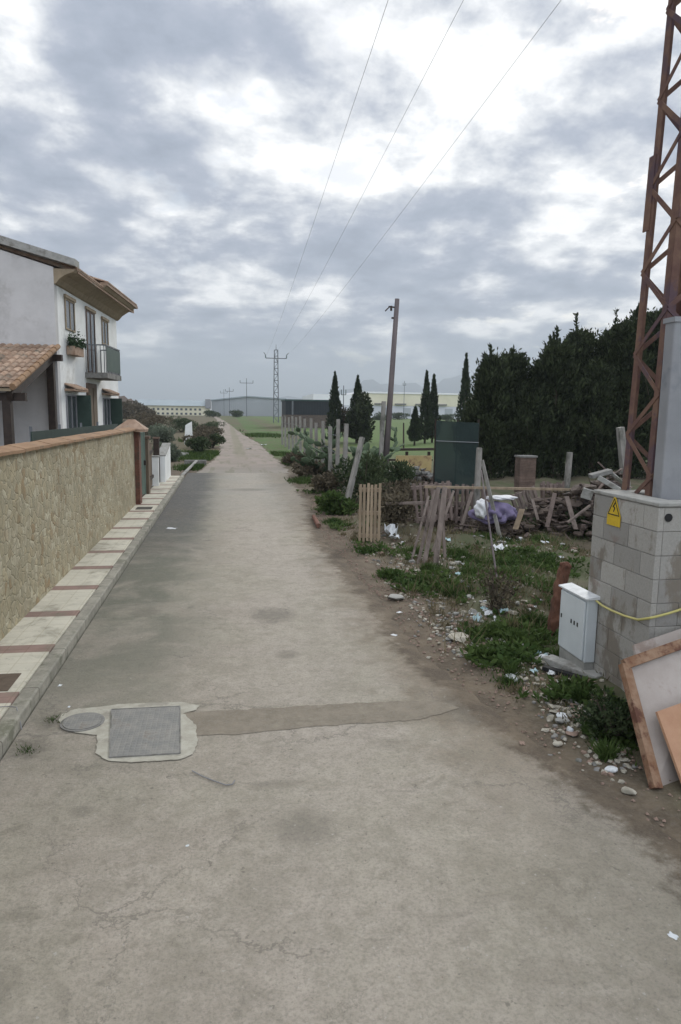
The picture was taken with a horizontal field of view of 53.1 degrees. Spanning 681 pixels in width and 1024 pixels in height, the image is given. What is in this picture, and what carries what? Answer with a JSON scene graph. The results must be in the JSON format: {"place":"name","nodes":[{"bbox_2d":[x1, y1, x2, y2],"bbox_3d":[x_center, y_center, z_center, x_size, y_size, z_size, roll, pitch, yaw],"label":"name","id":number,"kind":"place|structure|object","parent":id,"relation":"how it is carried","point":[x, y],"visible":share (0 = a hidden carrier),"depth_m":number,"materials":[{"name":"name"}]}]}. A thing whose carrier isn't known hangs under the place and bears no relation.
{"place":"outdoors","nodes":[
{"label":"outdoors","id":0,"kind":"place"},
{"bbox_2d":[0,235,137,445],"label":"house","id":1,"kind":"structure","parent":0,"point":[71,308],"depth_m":20.55,"materials":[{"name":"paint"}]},
{"bbox_2d":[63,294,75,332],"bbox_3d":[-8.464,-6.206,21.346,0.069,1.040,1.100,0,8,-6],"label":"window","id":2,"kind":"structure","parent":1,"relation":"in","point":[69,302],"depth_m":21.31,"materials":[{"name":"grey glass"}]},
{"bbox_2d":[66,394,91,427],"bbox_3d":[-8.475,-2.675,21.728,0.430,2.100,1.200,3,8,16],"label":"window","id":3,"kind":"structure","parent":1,"relation":"in","point":[78,407],"depth_m":22.05,"materials":[{"name":"green glass"}]},
{"bbox_2d":[85,306,96,371],"bbox_3d":[-8.703,-5.981,23.841,0.069,2.200,1.240,0,8,-6],"label":"balcony door","id":4,"kind":"structure","parent":1,"relation":"in","point":[90,313],"depth_m":23.80,"materials":[{"name":"grey glass"}]},
{"bbox_2d":[86,383,97,425],"bbox_3d":[-8.725,-2.935,24.052,0.072,3.150,1.250,0,8,-6],"label":"door","id":5,"kind":"structure","parent":1,"relation":"in","point":[92,388],"depth_m":23.98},
{"bbox_2d":[103,398,122,425],"bbox_3d":[-8.923,-3.330,26.259,0.430,2.100,1.200,3,8,16],"label":"window","id":6,"kind":"structure","parent":1,"relation":"in","point":[112,407],"depth_m":26.58,"materials":[{"name":"green glass"}]},
{"bbox_2d":[0,476,179,719],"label":"pavement","id":7,"kind":"structure","parent":0,"point":[30,639],"depth_m":8.48,"materials":[{"name":"tile"}]},
{"bbox_2d":[0,673,20,690],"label":"pavement cover","id":8,"kind":"object","parent":7,"relation":"on","point":[7,681],"visible":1,"depth_m":6.04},
{"bbox_2d":[145,436,150,493],"bbox_3d":[-5.761,-1.383,19.956,0.380,1.680,0.440,-1,8,-9],"label":"brick post","id":9,"kind":"object","parent":7,"relation":"on","point":[147,459],"visible":0.36,"depth_m":19.84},
{"bbox_2d":[140,432,145,494],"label":"metal gate","id":10,"kind":"structure","parent":9,"relation":"attached to","point":[143,460],"depth_m":19.50,"materials":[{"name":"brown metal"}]},
{"bbox_2d":[152,455,158,485],"bbox_3d":[-6.021,-1.346,22.141,0.260,0.980,0.220,-1,8,-9],"label":"white post","id":11,"kind":"object","parent":7,"relation":"on","point":[155,468],"visible":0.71,"depth_m":22.06,"materials":[{"name":"paint"}]},
{"bbox_2d":[160,443,170,481],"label":"wall","id":12,"kind":"structure","parent":7,"relation":"on","point":[165,466],"depth_m":23.85,"materials":[{"name":"paint"}]},
{"bbox_2d":[197,417,288,472],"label":"dirt track","id":13,"kind":"structure","parent":0,"point":[235,455],"depth_m":37.92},
{"bbox_2d":[0,473,680,1023],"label":"road","id":14,"kind":"structure","parent":0,"point":[530,883],"depth_m":4.03,"materials":[{"name":"concrete"}]},
{"bbox_2d":[59,702,199,761],"bbox_3d":[-1.685,1.717,5.352,1.127,0.001,1.042,-1,8,-9],"label":"cover surround","id":15,"kind":"object","parent":14,"relation":"on","point":[189,739],"visible":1,"depth_m":5.34,"materials":[{"name":"concrete"}]},
{"bbox_2d":[60,712,104,731],"bbox_3d":[-2.078,1.689,5.485,0.340,0.008,0.340,-1,8,-9],"label":"round cover","id":16,"kind":"object","parent":15,"relation":"on","point":[85,721],"visible":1,"depth_m":5.47,"materials":[{"name":"concrete"}]},
{"bbox_2d":[109,706,180,757],"bbox_3d":[-1.550,1.715,5.357,0.625,0.012,0.845,-1,8,-9],"label":"square cover","id":17,"kind":"object","parent":15,"relation":"on","point":[144,731],"visible":1,"depth_m":5.32,"materials":[{"name":"metal"}]},
{"bbox_2d":[183,701,457,735],"bbox_3d":[-0.135,1.697,5.664,2.346,0.001,0.474,-1,8,-9],"label":"road patch","id":18,"kind":"object","parent":14,"relation":"on","point":[236,722],"visible":1,"depth_m":5.66,"materials":[{"name":"concrete"}]},
{"bbox_2d":[0,0,680,400],"label":"sky","id":19,"kind":"structure","parent":0,"point":[183,153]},
{"bbox_2d":[280,375,474,399],"bbox_3d":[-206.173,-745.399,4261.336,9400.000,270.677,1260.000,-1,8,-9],"label":"mountains","id":20,"kind":"structure","parent":0,"point":[450,385],"depth_m":4236.05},
{"bbox_2d":[123,415,680,843],"bbox_3d":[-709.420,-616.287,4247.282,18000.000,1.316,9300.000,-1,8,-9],"label":"ground","id":21,"kind":"structure","parent":0,"point":[531,723],"depth_m":8.90,"materials":[{"name":"soil"}]},
{"bbox_2d":[0,343,62,444],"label":"porch","id":22,"kind":"object","parent":21,"relation":"on","point":[23,367],"visible":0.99,"depth_m":18.30,"materials":[{"name":"tile"}]},
{"bbox_2d":[0,427,135,640],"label":"garden wall","id":23,"kind":"structure","parent":21,"relation":"on","point":[67,504],"depth_m":9.30,"materials":[{"name":"stone"}]},
{"bbox_2d":[29,421,117,441],"bbox_3d":[-6.077,-1.000,16.303,0.164,2.250,8.900,-1,8,-9],"label":"netting fence","id":24,"kind":"object","parent":21,"relation":"on","point":[45,434],"visible":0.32,"depth_m":14.25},
{"bbox_2d":[0,475,184,760],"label":"kerb","id":25,"kind":"structure","parent":21,"relation":"on","point":[28,698],"depth_m":6.98,"materials":[{"name":"concrete"}]},
{"bbox_2d":[114,419,147,503],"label":"gate pillar","id":26,"kind":"structure","parent":21,"relation":"on","point":[139,427],"depth_m":17.50,"materials":[{"name":"red brick"}]},
{"bbox_2d":[138,415,172,438],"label":"shrub","id":27,"kind":"object","parent":21,"relation":"on","point":[153,420],"visible":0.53,"depth_m":64.06,"materials":[{"name":"green plant"}]},
{"bbox_2d":[145,423,176,442],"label":"shrub","id":28,"kind":"object","parent":21,"relation":"on","point":[161,431],"visible":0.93,"depth_m":54.44,"materials":[{"name":"green plant"}]},
{"bbox_2d":[138,399,210,415],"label":"long building","id":29,"kind":"structure","parent":21,"relation":"on","point":[182,407],"depth_m":280.32,"materials":[{"name":"metal"}]},
{"bbox_2d":[162,415,197,431],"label":"shrub","id":30,"kind":"object","parent":21,"relation":"on","point":[181,421],"visible":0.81,"depth_m":82.47,"materials":[{"name":"green plant"}]},
{"bbox_2d":[184,435,211,451],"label":"shrub","id":31,"kind":"object","parent":21,"relation":"on","point":[201,444],"visible":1,"depth_m":40.45,"materials":[{"name":"green plant"}]},
{"bbox_2d":[210,396,285,415],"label":"warehouse","id":32,"kind":"structure","parent":21,"relation":"on","point":[259,406],"depth_m":303.73,"materials":[{"name":"metal"}]},
{"bbox_2d":[264,350,288,422],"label":"lattice pylon","id":33,"kind":"object","parent":21,"relation":"on","point":[274,392],"visible":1,"depth_m":147.09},
{"bbox_2d":[281,399,333,427],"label":"dark shed","id":34,"kind":"structure","parent":21,"relation":"on","point":[314,410],"depth_m":111.44,"materials":[{"name":"metal"}]},
{"bbox_2d":[290,459,334,476],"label":"shrub","id":35,"kind":"object","parent":21,"relation":"on","point":[300,470],"visible":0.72,"depth_m":26.68,"materials":[{"name":"green plant"}]},
{"bbox_2d":[290,425,335,474],"bbox_3d":[-0.885,-2.283,26.245,1.655,2.119,2.812,2,8,6],"label":"prickly pear","id":36,"kind":"object","parent":21,"relation":"on","point":[310,454],"visible":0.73,"depth_m":25.55,"materials":[{"name":"plant"}]},
{"bbox_2d":[287,424,342,460],"bbox_3d":[-1.287,-3.179,32.302,3.718,2.050,2.566,6,9,30],"label":"prickly pear","id":37,"kind":"object","parent":21,"relation":"on","point":[296,448],"visible":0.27,"depth_m":32.09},
{"bbox_2d":[298,430,342,466],"bbox_3d":[-0.861,-2.596,29.202,1.754,1.743,3.335,-3,9,-22],"label":"prickly pear","id":38,"kind":"object","parent":21,"relation":"on","point":[310,441],"visible":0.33,"depth_m":28.77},
{"bbox_2d":[15,428,637,766],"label":"grass","id":39,"kind":"structure","parent":21,"relation":"on","point":[604,751],"depth_m":10.53,"materials":[{"name":"plant"}]},
{"bbox_2d":[309,469,346,492],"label":"shrub","id":40,"kind":"object","parent":21,"relation":"on","point":[327,481],"visible":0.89,"depth_m":21.43,"materials":[{"name":"green plant"}]},
{"bbox_2d":[325,371,343,438],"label":"cypress tree","id":41,"kind":"object","parent":21,"relation":"on","point":[333,414],"visible":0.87,"depth_m":59.74,"materials":[{"name":"green plant"}]},
{"bbox_2d":[314,489,358,514],"bbox_3d":[-0.088,-0.250,17.340,1.196,0.712,1.083,-1,8,-9],"label":"shrub","id":42,"kind":"object","parent":21,"relation":"on","point":[333,500],"visible":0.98,"depth_m":17.11,"materials":[{"name":"green plant"}]},
{"bbox_2d":[345,437,364,497],"bbox_3d":[0.355,-1.031,18.480,0.130,2.003,0.765,8,11,42],"label":"fence post","id":43,"kind":"object","parent":21,"relation":"on","point":[351,482],"visible":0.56,"depth_m":18.45,"materials":[{"name":"wood"}]},
{"bbox_2d":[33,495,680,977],"bbox_3d":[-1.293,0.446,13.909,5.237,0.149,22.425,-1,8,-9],"label":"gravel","id":44,"kind":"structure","parent":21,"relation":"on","point":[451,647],"depth_m":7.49,"materials":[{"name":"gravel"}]},
{"bbox_2d":[342,391,375,443],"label":"bushy tree","id":45,"kind":"object","parent":21,"relation":"on","point":[359,420],"visible":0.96,"depth_m":57.90,"materials":[{"name":"green plant"}]},
{"bbox_2d":[332,450,387,502],"bbox_3d":[0.600,-0.969,19.023,1.541,1.511,1.452,-1,8,-9],"label":"shrub","id":46,"kind":"object","parent":21,"relation":"on","point":[371,474],"visible":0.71,"depth_m":19.00,"materials":[{"name":"green plant"}]},
{"bbox_2d":[358,483,381,542],"bbox_3d":[0.580,0.009,13.525,0.451,1.179,0.200,1,8,3],"label":"wooden pallet","id":47,"kind":"object","parent":21,"relation":"on","point":[363,535],"visible":0.94,"depth_m":13.46,"materials":[{"name":"brown wood"}]},
{"bbox_2d":[339,442,400,481],"bbox_3d":[0.884,-1.671,24.099,2.561,1.511,1.946,-6,11,-41],"label":"prickly pear","id":48,"kind":"object","parent":21,"relation":"on","point":[367,449],"visible":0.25,"depth_m":23.91,"materials":[{"name":"plant"}]},
{"bbox_2d":[303,391,473,418],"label":"factory","id":49,"kind":"structure","parent":21,"relation":"on","point":[409,401],"depth_m":266.23,"materials":[{"name":"white metal"}]},
{"bbox_2d":[379,298,399,468],"bbox_3d":[1.749,-4.336,24.976,0.675,6.762,0.250,-1,8,-9],"label":"utility pole","id":50,"kind":"object","parent":21,"relation":"on","point":[384,445],"visible":0.85,"depth_m":24.92,"materials":[{"name":"brown wood"}]},
{"bbox_2d":[362,489,417,526],"bbox_3d":[1.073,-0.030,14.597,1.269,0.858,1.267,-1,8,-9],"label":"shrub","id":51,"kind":"object","parent":21,"relation":"on","point":[393,513],"visible":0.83,"depth_m":14.46,"materials":[{"name":"brown plant"}]},
{"bbox_2d":[363,459,417,497],"bbox_3d":[1.415,-0.915,20.253,1.768,1.345,1.505,-1,8,-9],"label":"shrub","id":52,"kind":"object","parent":21,"relation":"on","point":[402,471],"visible":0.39,"depth_m":20.06,"materials":[{"name":"green plant"}]},
{"bbox_2d":[373,478,439,512],"bbox_3d":[1.733,-0.403,17.507,1.748,0.954,1.528,7,10,36],"label":"shrub","id":53,"kind":"object","parent":21,"relation":"on","point":[401,486],"visible":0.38,"depth_m":17.35,"materials":[{"name":"green plant"}]},
{"bbox_2d":[386,466,432,484],"bbox_3d":[2.488,-1.265,24.482,4.412,0.804,2.022,-1,8,-9],"label":"rubble heap","id":54,"kind":"object","parent":21,"relation":"on","point":[424,475],"visible":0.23,"depth_m":24.16,"materials":[{"name":"stone"}]},
{"bbox_2d":[406,405,421,445],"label":"cypress tree","id":55,"kind":"object","parent":21,"relation":"on","point":[413,431],"visible":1,"depth_m":57.13,"materials":[{"name":"green plant"}]},
{"bbox_2d":[396,455,431,471],"bbox_3d":[2.834,-1.734,26.442,1.429,0.914,0.040,-1,8,-9],"label":"board","id":56,"kind":"object","parent":21,"relation":"on","point":[423,462],"visible":0.43,"depth_m":26.42,"materials":[{"name":"wood"}]},
{"bbox_2d":[416,489,435,563],"bbox_3d":[1.462,0.281,11.641,0.058,1.273,0.898,5,9,25],"label":"plank","id":57,"kind":"object","parent":21,"relation":"on","point":[426,527],"visible":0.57,"depth_m":11.63,"materials":[{"name":"brown wood"}]},
{"bbox_2d":[419,370,434,443],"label":"cypress tree","id":58,"kind":"object","parent":21,"relation":"on","point":[426,423],"visible":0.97,"depth_m":61.14,"materials":[{"name":"green plant"}]},
{"bbox_2d":[422,487,440,563],"bbox_3d":[1.522,0.272,11.453,0.075,1.348,0.782,5,9,24],"label":"plank","id":59,"kind":"object","parent":21,"relation":"on","point":[431,526],"visible":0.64,"depth_m":11.46,"materials":[{"name":"brown wood"}]},
{"bbox_2d":[411,481,454,522],"bbox_3d":[2.028,-0.227,15.006,0.972,0.932,0.236,0,8,-7],"label":"wooden pallet","id":60,"kind":"object","parent":21,"relation":"on","point":[420,487],"visible":0.59,"depth_m":14.94,"materials":[{"name":"wood"}]},
{"bbox_2d":[397,501,468,529],"bbox_3d":[2.381,0.117,15.569,2.722,0.783,1.536,-1,8,-9],"label":"rubbish heap","id":61,"kind":"object","parent":21,"relation":"on","point":[449,521],"visible":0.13,"depth_m":15.34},
{"bbox_2d":[430,374,441,442],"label":"cypress tree","id":62,"kind":"object","parent":21,"relation":"on","point":[434,402],"visible":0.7,"depth_m":63.21,"materials":[{"name":"green plant"}]},
{"bbox_2d":[433,487,447,564],"bbox_3d":[1.633,0.292,11.207,0.089,1.377,0.641,4,9,20],"label":"plank","id":63,"kind":"object","parent":21,"relation":"on","point":[440,525],"visible":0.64,"depth_m":11.21,"materials":[{"name":"brown wood"}]},
{"bbox_2d":[297,475,610,730],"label":"dry grass","id":64,"kind":"structure","parent":21,"relation":"on","point":[527,542],"depth_m":9.58,"materials":[{"name":"plant"}]},
{"bbox_2d":[433,419,479,495],"bbox_3d":[3.575,-1.641,20.977,1.504,2.400,0.119,-2,9,-17],"label":"green screen","id":65,"kind":"object","parent":21,"relation":"on","point":[456,444],"visible":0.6,"depth_m":20.91,"materials":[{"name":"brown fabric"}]},
{"bbox_2d":[455,353,471,419],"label":"cypress tree","id":66,"kind":"object","parent":21,"relation":"on","point":[464,392],"visible":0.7,"depth_m":59.42,"materials":[{"name":"green plant"}]},
{"bbox_2d":[296,488,638,750],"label":"weeds","id":67,"kind":"object","parent":21,"relation":"on","point":[522,651],"visible":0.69,"depth_m":8.21,"materials":[{"name":"green plant"}]},
{"bbox_2d":[453,484,488,522],"bbox_3d":[2.916,-0.186,15.159,0.830,0.888,0.233,0,8,-6],"label":"wooden pallet","id":68,"kind":"object","parent":21,"relation":"on","point":[456,503],"visible":0.46,"depth_m":15.08,"materials":[{"name":"wood"}]},
{"bbox_2d":[450,395,502,474],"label":"conifer tree","id":69,"kind":"object","parent":21,"relation":"on","point":[466,411],"visible":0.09,"depth_m":27.62,"materials":[{"name":"green plant"}]},
{"bbox_2d":[472,448,481,520],"bbox_3d":[2.996,-0.474,14.957,0.134,1.869,0.120,-1,8,-9],"label":"fence post","id":70,"kind":"object","parent":21,"relation":"on","point":[477,481],"visible":0.56,"depth_m":14.87,"materials":[{"name":"concrete"}]},
{"bbox_2d":[424,486,570,490],"bbox_3d":[3.752,-0.517,14.942,3.955,0.136,0.060,-1,8,-9],"label":"timber rail","id":71,"kind":"object","parent":70,"relation":"attached to","point":[503,488],"visible":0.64,"depth_m":14.88,"materials":[{"name":"brown wood"}]},
{"bbox_2d":[480,460,501,539],"bbox_3d":[3.083,-0.201,13.863,0.540,1.705,0.070,5,9,29],"label":"brace post","id":72,"kind":"object","parent":21,"relation":"on","point":[497,526],"visible":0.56,"depth_m":13.84,"materials":[{"name":"wood"}]},
{"bbox_2d":[446,517,536,539],"bbox_3d":[3.317,0.255,14.703,2.536,0.806,1.540,-1,8,-9],"label":"rubbish heap","id":73,"kind":"object","parent":21,"relation":"on","point":[523,527],"visible":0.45,"depth_m":14.38,"materials":[{"name":"wood"}]},
{"bbox_2d":[468,501,517,523],"bbox_3d":[3.214,0.012,14.200,1.125,0.475,0.726,-1,8,-9],"label":"cloth heap","id":74,"kind":"object","parent":73,"relation":"on","point":[504,512],"visible":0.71,"depth_m":13.97,"materials":[{"name":"fabric"}]},
{"bbox_2d":[474,499,488,518],"bbox_3d":[2.872,-0.061,13.946,0.291,0.421,0.295,6,10,32],"label":"white sack","id":75,"kind":"object","parent":74,"relation":"on","point":[480,509],"visible":0.89,"depth_m":13.85,"materials":[{"name":"plastic"}]},
{"bbox_2d":[459,342,524,478],"bbox_3d":[6.170,-4.055,27.586,2.438,5.576,2.728,1,8,-1],"label":"conifer tree","id":76,"kind":"object","parent":21,"relation":"on","point":[493,385],"visible":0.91,"depth_m":26.96,"materials":[{"name":"green plant"}]},
{"bbox_2d":[355,521,637,784],"bbox_3d":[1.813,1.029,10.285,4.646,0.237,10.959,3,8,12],"label":"rubble","id":77,"kind":"object","parent":21,"relation":"on","point":[617,760],"visible":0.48,"depth_m":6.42,"materials":[{"name":"stone"}]},
{"bbox_2d":[475,566,521,611],"bbox_3d":[2.017,1.008,8.676,0.582,0.664,0.499,8,11,42],"label":"shrub","id":78,"kind":"object","parent":21,"relation":"on","point":[495,597],"visible":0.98,"depth_m":8.65,"materials":[{"name":"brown plant"}]},
{"bbox_2d":[495,345,532,473],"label":"conifer tree","id":79,"kind":"object","parent":21,"relation":"on","point":[520,365],"visible":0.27,"depth_m":28.06,"materials":[{"name":"green plant"}]},
{"bbox_2d":[514,455,537,491],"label":"brick pier","id":80,"kind":"structure","parent":21,"relation":"on","point":[525,471],"depth_m":22.15,"materials":[{"name":"brick"}]},
{"bbox_2d":[502,376,559,478],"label":"conifer tree","id":81,"kind":"object","parent":21,"relation":"on","point":[533,432],"visible":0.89,"depth_m":26.98,"materials":[{"name":"green plant"}]},
{"bbox_2d":[526,348,560,475],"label":"conifer tree","id":82,"kind":"object","parent":21,"relation":"on","point":[534,371],"visible":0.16,"depth_m":28.17,"materials":[{"name":"green plant"}]},
{"bbox_2d":[522,496,567,531],"bbox_3d":[4.500,0.027,14.954,2.766,0.848,1.404,-1,8,-9],"label":"rubbish heap","id":83,"kind":"object","parent":21,"relation":"on","point":[542,505],"visible":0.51,"depth_m":14.74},
{"bbox_2d":[510,486,537,511],"bbox_3d":[4.200,-0.169,15.366,0.776,0.866,0.221,0,8,-7],"label":"wooden pallet","id":84,"kind":"object","parent":83,"relation":"on","point":[526,497],"visible":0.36,"depth_m":15.30,"materials":[{"name":"brown wood"}]},
{"bbox_2d":[540,481,564,497],"bbox_3d":[4.866,-0.270,15.471,0.673,0.858,0.231,0,8,-5],"label":"wooden pallet","id":85,"kind":"object","parent":83,"relation":"on","point":[548,484],"visible":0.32,"depth_m":15.40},
{"bbox_2d":[547,561,571,635],"bbox_3d":[2.525,1.021,7.897,0.305,0.900,0.156,-6,10,-39],"label":"broken post","id":86,"kind":"object","parent":21,"relation":"on","point":[563,572],"visible":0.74,"depth_m":7.84,"materials":[{"name":"brown wood"}]},
{"bbox_2d":[534,325,591,478],"bbox_3d":[8.726,-4.470,27.936,2.942,6.369,3.278,8,11,42],"label":"conifer tree","id":87,"kind":"object","parent":21,"relation":"on","point":[558,363],"visible":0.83,"depth_m":27.36,"materials":[{"name":"green plant"}]},
{"bbox_2d":[564,452,572,492],"bbox_3d":[5.117,-0.503,15.438,0.163,1.700,0.120,-1,8,-9],"label":"fence post","id":88,"kind":"object","parent":21,"relation":"on","point":[568,468],"visible":0.45,"depth_m":15.34,"materials":[{"name":"concrete"}]},
{"bbox_2d":[542,654,601,678],"bbox_3d":[2.280,1.536,6.675,0.160,0.090,0.655,-4,10,-33],"label":"broken slab","id":89,"kind":"object","parent":21,"relation":"on","point":[565,664],"depth_m":6.68,"materials":[{"name":"concrete"}]},
{"bbox_2d":[555,312,601,475],"bbox_3d":[10.246,-4.983,29.201,2.614,7.068,2.707,-1,8,-9],"label":"conifer tree","id":90,"kind":"object","parent":21,"relation":"on","point":[585,340],"visible":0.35,"depth_m":28.57,"materials":[{"name":"green plant"}]},
{"bbox_2d":[558,582,599,669],"bbox_3d":[2.328,1.197,6.734,0.141,0.885,0.550,-1,8,-9],"label":"meter box","id":91,"kind":"object","parent":21,"relation":"on","point":[578,622],"visible":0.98,"depth_m":6.59,"materials":[{"name":"plastic"}]},
{"bbox_2d":[558,590,585,659],"bbox_3d":[2.279,1.104,6.712,0.018,0.575,0.470,-1,8,-9],"label":"door","id":92,"kind":"structure","parent":91,"relation":"in","point":[571,637],"depth_m":6.68,"materials":[{"name":"metal"}]},
{"bbox_2d":[532,462,633,540],"bbox_3d":[5.631,-0.216,14.488,3.397,1.670,2.173,-1,8,-9],"label":"debris heap","id":93,"kind":"object","parent":21,"relation":"on","point":[573,493],"visible":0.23,"depth_m":14.23,"materials":[{"name":"wood"}]},
{"bbox_2d":[570,357,628,477],"bbox_3d":[10.496,-3.830,28.059,2.720,5.117,2.781,-1,8,-9],"label":"conifer tree","id":94,"kind":"object","parent":21,"relation":"on","point":[598,425],"visible":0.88,"depth_m":27.57,"materials":[{"name":"green plant"}]},
{"bbox_2d":[570,689,630,736],"bbox_3d":[2.106,1.630,5.381,0.531,0.399,0.473,-1,8,-9],"label":"shrub","id":95,"kind":"object","parent":21,"relation":"on","point":[605,701],"visible":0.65,"depth_m":5.36,"materials":[{"name":"green plant"}]},
{"bbox_2d":[579,700,636,741],"bbox_3d":[2.141,1.650,5.310,0.490,0.375,0.457,-1,8,-9],"label":"shrub","id":96,"kind":"object","parent":21,"relation":"on","point":[623,716],"visible":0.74,"depth_m":5.24,"materials":[{"name":"green plant"}]},
{"bbox_2d":[576,309,640,472],"bbox_3d":[11.367,-5.055,29.269,2.711,7.222,3.035,-1,8,-9],"label":"conifer tree","id":97,"kind":"object","parent":21,"relation":"on","point":[604,346],"visible":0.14,"depth_m":28.46,"materials":[{"name":"green plant"}]},
{"bbox_2d":[616,427,630,489],"bbox_3d":[6.845,-0.890,16.378,0.578,2.296,0.170,-1,8,-9],"label":"fence post","id":98,"kind":"object","parent":21,"relation":"on","point":[621,438],"visible":0.45,"depth_m":16.20,"materials":[{"name":"wood"}]},
{"bbox_2d":[596,301,657,478],"bbox_3d":[11.990,-4.979,28.436,2.746,7.326,3.116,-4,9,-29],"label":"conifer tree","id":99,"kind":"object","parent":21,"relation":"on","point":[624,337],"visible":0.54,"depth_m":27.80,"materials":[{"name":"green plant"}]},
{"bbox_2d":[588,489,680,691],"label":"block enclosure","id":100,"kind":"object","parent":21,"relation":"on","point":[635,565],"visible":0.73,"depth_m":5.92,"materials":[{"name":"concrete"}]},
{"bbox_2d":[607,497,620,527],"bbox_3d":[2.476,-0.005,6.164,0.009,0.260,0.210,-1,8,-9],"label":"warning sign","id":101,"kind":"object","parent":100,"relation":"attached to","point":[613,517],"visible":1,"depth_m":6.15,"materials":[{"name":"plastic"}]},
{"bbox_2d":[595,600,680,620],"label":"yellow hose","id":102,"kind":"object","parent":100,"relation":"on","point":[640,619],"visible":0.88,"depth_m":5.74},
{"bbox_2d":[652,316,680,499],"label":"grey conduit","id":103,"kind":"object","parent":100,"relation":"on","point":[667,477],"visible":0.34,"depth_m":5.83,"materials":[{"name":"metal"}]},
{"bbox_2d":[614,310,660,477],"bbox_3d":[13.723,-4.897,28.916,4.385,7.075,4.378,1,8,2],"label":"conifer tree","id":104,"kind":"object","parent":21,"relation":"on","point":[654,345],"visible":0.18,"depth_m":28.01,"materials":[{"name":"green plant"}]},
{"bbox_2d":[614,306,661,476],"bbox_3d":[13.134,-5.372,29.794,4.692,7.751,4.245,-1,8,-9],"label":"conifer tree","id":105,"kind":"object","parent":21,"relation":"on","point":[651,316],"visible":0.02,"depth_m":28.98,"materials":[{"name":"green plant"}]},
{"bbox_2d":[618,639,680,788],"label":"rusty frame","id":106,"kind":"object","parent":21,"relation":"on","point":[651,680],"visible":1,"depth_m":5.02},
{"bbox_2d":[622,0,680,496],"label":"lattice pylon","id":107,"kind":"object","parent":21,"relation":"on","point":[669,299],"visible":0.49,"depth_m":6.11,"materials":[{"name":"metal"}]},
{"bbox_2d":[632,629,680,654],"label":"old board","id":108,"kind":"object","parent":21,"relation":"on","point":[649,644],"visible":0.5,"depth_m":5.47,"materials":[{"name":"wood"}]},
{"bbox_2d":[655,703,680,782],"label":"orange board","id":109,"kind":"object","parent":21,"relation":"on","point":[669,719],"visible":1,"depth_m":4.79,"materials":[{"name":"wood"}]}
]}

